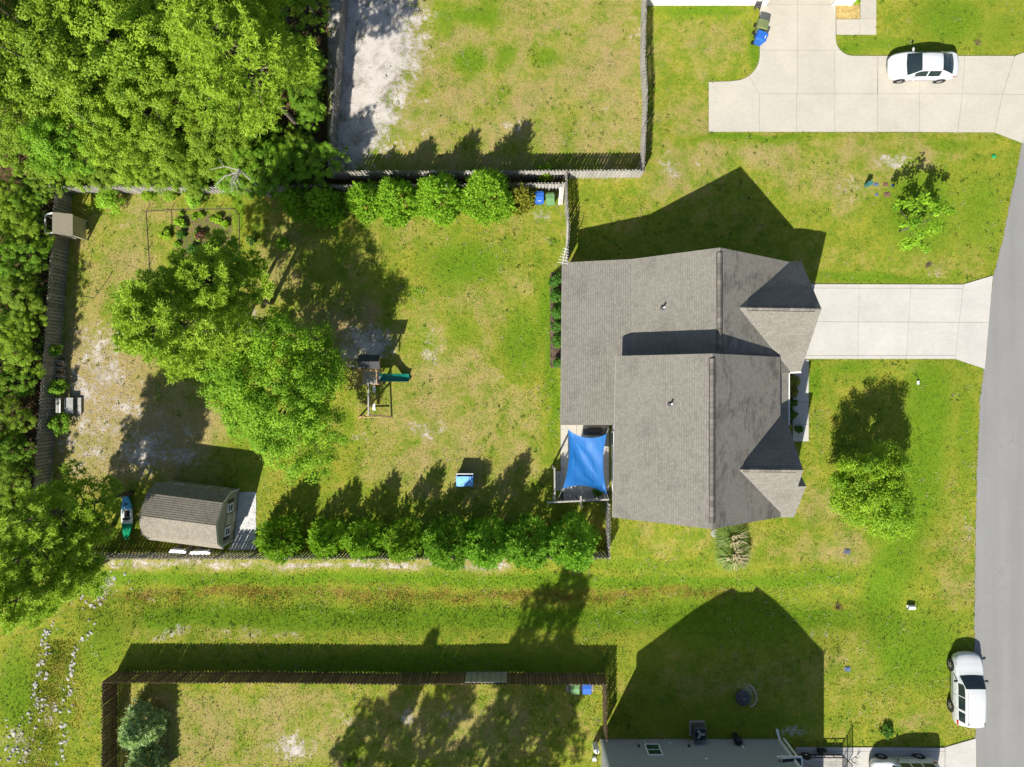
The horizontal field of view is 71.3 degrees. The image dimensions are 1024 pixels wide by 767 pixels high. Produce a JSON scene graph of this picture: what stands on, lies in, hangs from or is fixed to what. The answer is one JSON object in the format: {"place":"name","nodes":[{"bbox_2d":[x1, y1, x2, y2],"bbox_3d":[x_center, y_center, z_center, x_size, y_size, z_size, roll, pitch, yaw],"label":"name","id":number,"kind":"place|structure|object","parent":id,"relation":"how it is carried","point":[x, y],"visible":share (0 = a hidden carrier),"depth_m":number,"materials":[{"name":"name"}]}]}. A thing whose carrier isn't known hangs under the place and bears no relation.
{"place":"outdoors","nodes":[
{"label":"outdoors","id":0,"kind":"place"},
{"bbox_2d":[0,0,1023,766],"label":"ground","id":1,"kind":"structure","parent":0,"point":[378,48],"depth_m":48.50,"materials":[{"name":"plant"}]},
{"bbox_2d":[0,397,37,440],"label":"woodland bush","id":2,"kind":"object","parent":1,"relation":"on","point":[5,417],"visible":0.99,"depth_m":45.99,"materials":[{"name":"green plant"}]},
{"bbox_2d":[0,424,37,471],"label":"woodland bush","id":3,"kind":"object","parent":1,"relation":"on","point":[15,454],"visible":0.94,"depth_m":46.06,"materials":[{"name":"green plant"}]},
{"bbox_2d":[0,453,41,507],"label":"woodland bush","id":4,"kind":"object","parent":1,"relation":"on","point":[6,480],"visible":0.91,"depth_m":45.76,"materials":[{"name":"green plant"}]},
{"bbox_2d":[0,361,43,408],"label":"woodland bush","id":5,"kind":"object","parent":1,"relation":"on","point":[20,390],"visible":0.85,"depth_m":46.06,"materials":[{"name":"green plant"}]},
{"bbox_2d":[0,318,45,378],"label":"woodland bush","id":6,"kind":"object","parent":1,"relation":"on","point":[22,349],"visible":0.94,"depth_m":45.59,"materials":[{"name":"green plant"}]},
{"bbox_2d":[0,265,47,323],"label":"woodland bush","id":7,"kind":"object","parent":1,"relation":"on","point":[25,291],"visible":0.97,"depth_m":45.68,"materials":[{"name":"green plant"}]},
{"bbox_2d":[0,304,47,340],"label":"woodland bush","id":8,"kind":"object","parent":1,"relation":"on","point":[26,325],"visible":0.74,"depth_m":45.86,"materials":[{"name":"green plant"}]},
{"bbox_2d":[0,236,53,287],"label":"woodland bush","id":9,"kind":"object","parent":1,"relation":"on","point":[33,264],"visible":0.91,"depth_m":45.60,"materials":[{"name":"green plant"}]},
{"bbox_2d":[0,197,56,248],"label":"woodland bush","id":10,"kind":"object","parent":1,"relation":"on","point":[16,230],"visible":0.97,"depth_m":45.67,"materials":[{"name":"green plant"}]},
{"bbox_2d":[6,172,56,220],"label":"woodland bush","id":11,"kind":"object","parent":1,"relation":"on","point":[27,192],"visible":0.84,"depth_m":45.97,"materials":[{"name":"green plant"}]},
{"bbox_2d":[0,91,74,184],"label":"woodland tree","id":12,"kind":"object","parent":1,"relation":"on","point":[7,144],"visible":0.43,"depth_m":42.85,"materials":[{"name":"green plant"}]},
{"bbox_2d":[25,150,76,198],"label":"woodland bush","id":13,"kind":"object","parent":1,"relation":"on","point":[30,176],"visible":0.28,"depth_m":45.51,"materials":[{"name":"green plant"}]},
{"bbox_2d":[32,186,72,548],"bbox_3d":[-30.782,-0.739,47.624,0.200,1.858,24.471,4,90,0],"label":"picket fence","id":14,"kind":"object","parent":1,"relation":"on","point":[53,333],"visible":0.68,"depth_m":47.50,"materials":[{"name":"grey wood"}]},
{"bbox_2d":[0,545,109,636],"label":"pine tree","id":15,"kind":"object","parent":1,"relation":"on","point":[15,613],"visible":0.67,"depth_m":40.29,"materials":[{"name":"green plant"}]},
{"bbox_2d":[0,496,115,601],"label":"pine tree","id":16,"kind":"object","parent":1,"relation":"on","point":[15,576],"visible":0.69,"depth_m":40.05,"materials":[{"name":"green plant"}]},
{"bbox_2d":[45,412,70,436],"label":"shrub","id":17,"kind":"object","parent":1,"relation":"on","point":[53,423],"visible":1,"depth_m":47.63,"materials":[{"name":"green plant"}]},
{"bbox_2d":[14,66,102,178],"bbox_3d":[-27.216,-15.455,44.456,4.191,8.235,5.886,3,90,0],"label":"woodland tree","id":18,"kind":"object","parent":1,"relation":"on","point":[49,122],"visible":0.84,"depth_m":42.47,"materials":[{"name":"green plant"}]},
{"bbox_2d":[0,0,127,115],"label":"woodland tree","id":19,"kind":"object","parent":1,"relation":"on","point":[22,41],"visible":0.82,"depth_m":39.93,"materials":[{"name":"green plant"}]},
{"bbox_2d":[44,212,87,239],"bbox_3d":[-29.691,-10.360,47.300,1.850,2.400,1.476,0,90,0],"label":"playhouse","id":20,"kind":"object","parent":1,"relation":"on","point":[69,226],"visible":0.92,"depth_m":46.58,"materials":[{"name":"beige"}]},
{"bbox_2d":[0,458,133,552],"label":"pine tree","id":21,"kind":"object","parent":1,"relation":"on","point":[44,497],"visible":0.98,"depth_m":40.37,"materials":[{"name":"green plant"}]},
{"bbox_2d":[50,142,100,191],"bbox_3d":[-28.097,-14.346,46.506,3.300,4.064,4.248,17,90,0],"label":"woodland bush","id":22,"kind":"object","parent":1,"relation":"on","point":[76,177],"visible":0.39,"depth_m":45.58,"materials":[{"name":"green plant"}]},
{"bbox_2d":[29,0,167,107],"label":"woodland tree","id":23,"kind":"object","parent":1,"relation":"on","point":[72,12],"visible":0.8,"depth_m":40.06,"materials":[{"name":"green plant"}]},
{"bbox_2d":[50,87,153,183],"bbox_3d":[-24.283,-15.466,43.987,4.242,9.176,6.979,-41,90,0],"label":"woodland tree","id":24,"kind":"object","parent":1,"relation":"on","point":[118,139],"visible":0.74,"depth_m":42.44,"materials":[{"name":"green plant"}]},
{"bbox_2d":[46,34,161,153],"bbox_3d":[-24.533,-17.497,44.315,5.912,8.529,7.610,16,90,0],"label":"woodland tree","id":25,"kind":"object","parent":1,"relation":"on","point":[100,102],"visible":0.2,"depth_m":41.98,"materials":[{"name":"green plant"}]},
{"bbox_2d":[101,673,117,766],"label":"picket fence","id":26,"kind":"object","parent":1,"relation":"on","point":[109,758],"visible":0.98,"depth_m":47.50,"materials":[{"name":"brown wood"}]},
{"bbox_2d":[94,186,125,214],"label":"shrub","id":27,"kind":"object","parent":1,"relation":"on","point":[102,199],"visible":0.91,"depth_m":47.43,"materials":[{"name":"green plant"}]},
{"bbox_2d":[86,147,144,194],"bbox_3d":[-25.975,-14.055,46.677,3.029,3.713,3.419,39,90,0],"label":"woodland bush","id":28,"kind":"object","parent":1,"relation":"on","point":[109,183],"visible":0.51,"depth_m":45.67,"materials":[{"name":"green plant"}]},
{"bbox_2d":[121,496,132,539],"bbox_3d":[-26.058,8.991,48.255,0.800,0.450,3.050,-1,90,0],"label":"kayak","id":29,"kind":"object","parent":1,"relation":"on","point":[127,516],"visible":0.95,"depth_m":48.19,"materials":[{"name":"green plastic"}]},
{"bbox_2d":[77,6,196,145],"bbox_3d":[-21.715,-18.935,43.541,5.657,10.084,9.306,-30,90,0],"label":"woodland tree","id":30,"kind":"object","parent":1,"relation":"on","point":[149,84],"visible":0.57,"depth_m":41.81,"materials":[{"name":"green plant"}]},
{"bbox_2d":[111,147,166,191],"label":"woodland bush","id":31,"kind":"object","parent":1,"relation":"on","point":[137,175],"visible":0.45,"depth_m":45.61,"materials":[{"name":"green plant"}]},
{"bbox_2d":[116,698,170,750],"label":"conifer","id":32,"kind":"object","parent":1,"relation":"on","point":[130,737],"visible":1,"depth_m":46.95,"materials":[{"name":"green plant"}]},
{"bbox_2d":[125,742,171,766],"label":"conifer","id":33,"kind":"object","parent":1,"relation":"on","point":[137,756],"visible":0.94,"depth_m":47.34,"materials":[{"name":"green plant"}]},
{"bbox_2d":[118,0,193,98],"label":"woodland tree","id":34,"kind":"object","parent":1,"relation":"on","point":[169,63],"visible":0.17,"depth_m":41.61,"materials":[{"name":"green plant"}]},
{"bbox_2d":[119,94,201,177],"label":"woodland tree","id":35,"kind":"object","parent":1,"relation":"on","point":[173,151],"visible":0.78,"depth_m":43.62,"materials":[{"name":"green plant"}]},
{"bbox_2d":[128,138,192,199],"bbox_3d":[-22.639,-13.905,46.339,3.704,4.404,3.447,29,90,0],"label":"woodland bush","id":36,"kind":"object","parent":1,"relation":"on","point":[164,183],"visible":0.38,"depth_m":45.54,"materials":[{"name":"green plant"}]},
{"bbox_2d":[0,0,326,511],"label":"undergrowth","id":37,"kind":"object","parent":1,"relation":"on","point":[85,184],"visible":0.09,"depth_m":47.94,"materials":[{"name":"green plant"}]},
{"bbox_2d":[105,265,252,385],"bbox_3d":[-18.511,-3.223,41.475,8.183,14.219,6.732,0,90,0],"label":"pine tree","id":38,"kind":"object","parent":1,"relation":"on","point":[142,307],"visible":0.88,"depth_m":37.12,"materials":[{"name":"green plant"}]},
{"bbox_2d":[127,0,238,90],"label":"woodland tree","id":39,"kind":"object","parent":1,"relation":"on","point":[170,55],"visible":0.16,"depth_m":40.81,"materials":[{"name":"green plant"}]},
{"bbox_2d":[139,480,239,548],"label":"shed","id":40,"kind":"structure","parent":1,"relation":"on","point":[188,513],"depth_m":45.42,"materials":[{"name":"beige"}]},
{"bbox_2d":[166,145,223,198],"bbox_3d":[-20.075,-13.984,46.464,3.004,4.147,3.909,43,90,0],"label":"woodland bush","id":41,"kind":"object","parent":1,"relation":"on","point":[187,181],"visible":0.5,"depth_m":45.18,"materials":[{"name":"green plant"}]},
{"bbox_2d":[174,86,252,177],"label":"woodland tree","id":42,"kind":"object","parent":1,"relation":"on","point":[198,148],"visible":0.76,"depth_m":43.78,"materials":[{"name":"green plant"}]},
{"bbox_2d":[165,228,275,331],"bbox_3d":[-16.388,-5.831,42.221,5.526,12.735,5.310,42,90,0],"label":"pine tree","id":43,"kind":"object","parent":1,"relation":"on","point":[196,268],"visible":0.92,"depth_m":38.86,"materials":[{"name":"green plant"}]},
{"bbox_2d":[163,0,291,70],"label":"pine tree","id":44,"kind":"object","parent":1,"relation":"on","point":[211,4],"visible":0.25,"depth_m":37.66,"materials":[{"name":"green plant"}]},
{"bbox_2d":[185,58,281,140],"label":"woodland tree","id":45,"kind":"object","parent":1,"relation":"on","point":[250,87],"visible":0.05,"depth_m":43.88,"materials":[{"name":"green plant"}]},
{"bbox_2d":[214,139,255,198],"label":"woodland bush","id":46,"kind":"object","parent":1,"relation":"on","point":[224,173],"visible":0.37,"depth_m":45.37,"materials":[{"name":"green plant"}]},
{"bbox_2d":[228,492,254,549],"bbox_3d":[-18.377,9.367,48.515,1.732,0.070,4.006,3,90,0],"label":"gravel pad","id":47,"kind":"object","parent":1,"relation":"on","point":[231,547],"visible":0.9,"depth_m":48.48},
{"bbox_2d":[233,492,255,550],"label":"gravel","id":48,"kind":"structure","parent":47,"relation":"on","point":[240,540],"depth_m":48.45,"materials":[{"name":"gravel"}]},
{"bbox_2d":[167,0,320,137],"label":"pine tree","id":49,"kind":"object","parent":1,"relation":"on","point":[208,45],"visible":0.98,"depth_m":36.20,"materials":[{"name":"green plant"}]},
{"bbox_2d":[221,141,270,203],"bbox_3d":[-16.852,-13.785,46.424,3.449,4.228,3.894,-25,90,0],"label":"woodland bush","id":50,"kind":"object","parent":1,"relation":"on","point":[241,175],"visible":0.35,"depth_m":45.16,"materials":[{"name":"green plant"}]},
{"bbox_2d":[235,138,290,213],"bbox_3d":[-15.850,-13.367,46.182,3.487,4.725,4.720,-6,90,0],"label":"woodland bush","id":51,"kind":"object","parent":1,"relation":"on","point":[253,166],"visible":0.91,"depth_m":45.05,"materials":[{"name":"green plant"}]},
{"bbox_2d":[239,134,292,167],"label":"woodland tree","id":52,"kind":"object","parent":1,"relation":"on","point":[261,144],"visible":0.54,"depth_m":45.38,"materials":[{"name":"green plant"}]},
{"bbox_2d":[196,304,349,485],"bbox_3d":[-14.441,0.716,44.044,9.412,9.085,10.906,0,90,0],"label":"shade tree","id":53,"kind":"object","parent":1,"relation":"on","point":[260,419],"visible":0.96,"depth_m":41.96,"materials":[{"name":"green plant"}]},
{"bbox_2d":[252,512,305,566],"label":"conifer","id":54,"kind":"object","parent":1,"relation":"on","point":[268,545],"visible":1,"depth_m":46.58,"materials":[{"name":"green plant"}]},
{"bbox_2d":[262,138,308,197],"bbox_3d":[-14.639,-13.604,46.463,2.739,4.147,3.847,19,90,0],"label":"woodland bush","id":55,"kind":"object","parent":1,"relation":"on","point":[288,162],"visible":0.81,"depth_m":45.34,"materials":[{"name":"green plant"}]},
{"bbox_2d":[276,183,316,223],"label":"conifer","id":56,"kind":"object","parent":1,"relation":"on","point":[288,198],"visible":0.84,"depth_m":46.70,"materials":[{"name":"green plant"}]},
{"bbox_2d":[279,122,316,157],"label":"woodland tree","id":57,"kind":"object","parent":1,"relation":"on","point":[298,136],"visible":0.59,"depth_m":45.87,"materials":[{"name":"green plant"}]},
{"bbox_2d":[273,62,326,120],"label":"woodland tree","id":58,"kind":"object","parent":1,"relation":"on","point":[296,100],"visible":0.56,"depth_m":45.45,"materials":[{"name":"green plant"}]},
{"bbox_2d":[291,93,321,135],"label":"woodland bush","id":59,"kind":"object","parent":1,"relation":"on","point":[300,118],"visible":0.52,"depth_m":46.32,"materials":[{"name":"green plant"}]},
{"bbox_2d":[285,0,330,28],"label":"woodland tree","id":60,"kind":"object","parent":1,"relation":"on","point":[297,10],"visible":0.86,"depth_m":45.12,"materials":[{"name":"green plant"}]},
{"bbox_2d":[62,182,565,193],"bbox_3d":[-13.254,-13.020,47.667,33.556,1.745,0.190,0,90,0],"label":"picket fence","id":61,"kind":"object","parent":1,"relation":"on","point":[549,187],"visible":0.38,"depth_m":47.42,"materials":[{"name":"grey wood"}]},
{"bbox_2d":[285,138,351,186],"bbox_3d":[-12.526,-14.427,46.393,4.291,4.295,3.170,-18,90,0],"label":"woodland bush","id":62,"kind":"object","parent":1,"relation":"on","point":[314,149],"visible":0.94,"depth_m":45.41,"materials":[{"name":"green plant"}]},
{"bbox_2d":[301,182,345,229],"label":"conifer","id":63,"kind":"object","parent":1,"relation":"on","point":[316,195],"visible":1,"depth_m":46.77,"materials":[{"name":"green plant"}]},
{"bbox_2d":[306,516,347,562],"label":"conifer","id":64,"kind":"object","parent":1,"relation":"on","point":[319,547],"visible":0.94,"depth_m":46.59,"materials":[{"name":"green plant"}]},
{"bbox_2d":[327,0,348,170],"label":"picket fence","id":65,"kind":"object","parent":1,"relation":"on","point":[343,17],"visible":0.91,"depth_m":47.52,"materials":[{"name":"grey wood"}]},
{"bbox_2d":[76,552,608,559],"bbox_3d":[-12.582,11.511,47.701,38.049,1.760,0.146,0,90,0],"label":"picket fence","id":66,"kind":"object","parent":1,"relation":"on","point":[220,555],"visible":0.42,"depth_m":47.35,"materials":[{"name":"brown wood"}]},
{"bbox_2d":[102,671,606,685],"bbox_3d":[-10.318,19.645,47.595,33.088,1.896,0.177,0,90,0],"label":"picket fence","id":67,"kind":"object","parent":1,"relation":"on","point":[382,678],"visible":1,"depth_m":47.49,"materials":[{"name":"brown wood"}]},
{"bbox_2d":[465,672,506,682],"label":"gate panel","id":68,"kind":"structure","parent":67,"relation":"attached to","point":[499,677],"depth_m":47.44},
{"bbox_2d":[338,515,384,562],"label":"conifer","id":69,"kind":"object","parent":1,"relation":"on","point":[355,547],"visible":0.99,"depth_m":46.43,"materials":[{"name":"green plant"}]},
{"bbox_2d":[343,178,386,225],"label":"conifer","id":70,"kind":"object","parent":1,"relation":"on","point":[358,192],"visible":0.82,"depth_m":46.50,"materials":[{"name":"green plant"}]},
{"bbox_2d":[347,355,409,417],"bbox_3d":[-9.034,0.256,47.026,4.224,3.001,4.220,0,90,0],"label":"playset","id":71,"kind":"object","parent":1,"relation":"on","point":[364,362],"visible":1,"depth_m":47.23,"materials":[{"name":"brown wood"}]},
{"bbox_2d":[373,176,421,229],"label":"conifer","id":72,"kind":"object","parent":1,"relation":"on","point":[388,188],"visible":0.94,"depth_m":46.25,"materials":[{"name":"green plant"}]},
{"bbox_2d":[377,515,423,562],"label":"conifer","id":73,"kind":"object","parent":1,"relation":"on","point":[395,548],"visible":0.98,"depth_m":46.11,"materials":[{"name":"green plant"}]},
{"bbox_2d":[411,170,464,227],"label":"conifer","id":74,"kind":"object","parent":1,"relation":"on","point":[432,187],"visible":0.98,"depth_m":46.09,"materials":[{"name":"green plant"}]},
{"bbox_2d":[417,511,477,573],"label":"conifer","id":75,"kind":"object","parent":1,"relation":"on","point":[439,553],"visible":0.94,"depth_m":45.92,"materials":[{"name":"green plant"}]},
{"bbox_2d":[3,548,897,766],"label":"ditch weeds","id":76,"kind":"object","parent":1,"relation":"on","point":[70,652],"visible":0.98,"depth_m":48.84,"materials":[{"name":"plant"}]},
{"bbox_2d":[456,514,508,571],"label":"conifer","id":77,"kind":"object","parent":1,"relation":"on","point":[482,554],"visible":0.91,"depth_m":45.49,"materials":[{"name":"green plant"}]},
{"bbox_2d":[456,167,517,227],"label":"conifer","id":78,"kind":"object","parent":1,"relation":"on","point":[483,182],"visible":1,"depth_m":45.75,"materials":[{"name":"green plant"}]},
{"bbox_2d":[331,169,644,179],"bbox_3d":[-1.722,-13.952,47.668,20.858,1.744,0.147,0,90,0],"label":"picket fence","id":79,"kind":"object","parent":1,"relation":"on","point":[532,174],"visible":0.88,"depth_m":47.49,"materials":[{"name":"grey wood"}]},
{"bbox_2d":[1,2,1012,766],"bbox_3d":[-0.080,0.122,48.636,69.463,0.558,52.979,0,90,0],"label":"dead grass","id":80,"kind":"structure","parent":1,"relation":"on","point":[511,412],"depth_m":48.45,"materials":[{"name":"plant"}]},
{"bbox_2d":[1,0,1014,766],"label":"lawn weeds","id":81,"kind":"object","parent":1,"relation":"on","point":[521,418],"visible":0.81,"depth_m":48.46,"materials":[{"name":"green plant"}]},
{"bbox_2d":[505,179,538,215],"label":"shrub","id":82,"kind":"object","parent":1,"relation":"on","point":[517,196],"visible":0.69,"depth_m":47.09,"materials":[{"name":"plant"}]},
{"bbox_2d":[499,511,552,570],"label":"conifer","id":83,"kind":"object","parent":1,"relation":"on","point":[525,553],"visible":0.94,"depth_m":45.69,"materials":[{"name":"green plant"}]},
{"bbox_2d":[543,508,601,572],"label":"conifer","id":84,"kind":"object","parent":1,"relation":"on","point":[577,555],"visible":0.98,"depth_m":45.63,"materials":[{"name":"green plant"}]},
{"bbox_2d":[560,425,608,501],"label":"patio","id":85,"kind":"structure","parent":1,"relation":"on","point":[564,443],"depth_m":48.45,"materials":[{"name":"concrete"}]},
{"bbox_2d":[547,465,608,507],"bbox_3d":[4.390,6.987,47.225,3.912,2.550,2.330,12,90,0],"label":"pergola frame","id":86,"kind":"object","parent":85,"relation":"on","point":[580,499],"visible":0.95,"depth_m":46.10,"materials":[{"name":"grey wood"}]},
{"bbox_2d":[557,425,608,499],"bbox_3d":[4.593,5.141,45.975,3.372,0.572,4.966,0,90,0],"label":"shade sail","id":87,"kind":"object","parent":86,"relation":"attached to","point":[585,465],"visible":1,"depth_m":46.09,"materials":[{"name":"fabric"}]},
{"bbox_2d":[639,0,647,176],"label":"picket fence","id":88,"kind":"object","parent":1,"relation":"on","point":[643,71],"visible":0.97,"depth_m":47.47,"materials":[{"name":"grey wood"}]},
{"bbox_2d":[560,248,820,528],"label":"house","id":89,"kind":"structure","parent":1,"relation":"on","point":[677,369],"depth_m":42.90,"materials":[{"name":"grey"}]},
{"bbox_2d":[600,729,802,766],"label":"grey house","id":90,"kind":"structure","parent":1,"relation":"on","point":[692,753],"depth_m":46.65,"materials":[{"name":"grey"}]},
{"bbox_2d":[647,0,855,5],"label":"white house","id":91,"kind":"structure","parent":1,"relation":"on","point":[714,2],"depth_m":48.11,"materials":[{"name":"beige"}]},
{"bbox_2d":[792,359,808,441],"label":"front walk","id":92,"kind":"structure","parent":1,"relation":"on","point":[802,410],"depth_m":48.45,"materials":[{"name":"concrete"}]},
{"bbox_2d":[797,748,852,766],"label":"utility trailer","id":93,"kind":"object","parent":1,"relation":"on","point":[822,758],"visible":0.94,"depth_m":47.93,"materials":[{"name":"black metal"}]},
{"bbox_2d":[836,3,859,18],"bbox_3d":[22.831,-25.942,48.508,1.598,0.085,2.312,0,90,0],"label":"straw bed","id":94,"kind":"object","parent":1,"relation":"on","point":[846,11],"visible":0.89,"depth_m":48.47,"materials":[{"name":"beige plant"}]},
{"bbox_2d":[836,0,875,34],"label":"neighbour walk","id":95,"kind":"structure","parent":1,"relation":"on","point":[865,24],"depth_m":48.45,"materials":[{"name":"concrete"}]},
{"bbox_2d":[823,439,918,544],"bbox_3d":[22.508,6.774,45.312,5.431,6.546,6.639,0,90,0],"label":"street tree","id":96,"kind":"object","parent":1,"relation":"on","point":[885,489],"visible":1,"depth_m":43.87,"materials":[{"name":"green plant"}]},
{"bbox_2d":[891,189,955,253],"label":"young tree","id":97,"kind":"object","parent":1,"relation":"on","point":[934,226],"visible":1,"depth_m":45.26,"materials":[{"name":"green plant"}]},
{"bbox_2d":[947,651,988,727],"bbox_3d":[30.498,20.451,47.636,2.270,1.798,4.870,0,90,0],"label":"suv","id":98,"kind":"object","parent":1,"relation":"on","point":[967,704],"visible":1,"depth_m":47.27,"materials":[{"name":"white paint"}]},
{"bbox_2d":[712,524,748,549],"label":"ornamental grass","id":99,"kind":"object","parent":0,"point":[733,535],"depth_m":47.61,"materials":[{"name":"plant"}]},
{"bbox_2d":[713,540,750,572],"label":"ornamental grass","id":100,"kind":"object","parent":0,"point":[735,556],"depth_m":47.61,"materials":[{"name":"plant"}]},
{"bbox_2d":[708,0,1023,142],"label":"neighbour driveway","id":101,"kind":"structure","parent":0,"point":[807,75],"depth_m":48.45,"materials":[{"name":"concrete"}]},
{"bbox_2d":[886,47,958,83],"bbox_3d":[27.574,-21.284,47.802,4.670,1.506,2.200,0,90,0],"label":"sedan","id":102,"kind":"object","parent":101,"relation":"on","point":[937,67],"visible":1,"depth_m":47.47,"materials":[{"name":"white paint"}]},
{"bbox_2d":[795,738,975,766],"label":"driveway","id":103,"kind":"structure","parent":0,"point":[961,754],"depth_m":48.45,"materials":[{"name":"concrete"}]},
{"bbox_2d":[869,753,939,766],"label":"minivan","id":104,"kind":"object","parent":103,"relation":"on","point":[915,760],"visible":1,"depth_m":47.55,"materials":[{"name":"white paint"}]},
{"bbox_2d":[805,276,992,368],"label":"driveway","id":105,"kind":"structure","parent":0,"point":[903,321],"depth_m":48.45,"materials":[{"name":"concrete"}]},
{"bbox_2d":[974,143,1023,766],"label":"road","id":106,"kind":"structure","parent":0,"point":[999,600],"depth_m":48.48,"materials":[{"name":"asphalt"}]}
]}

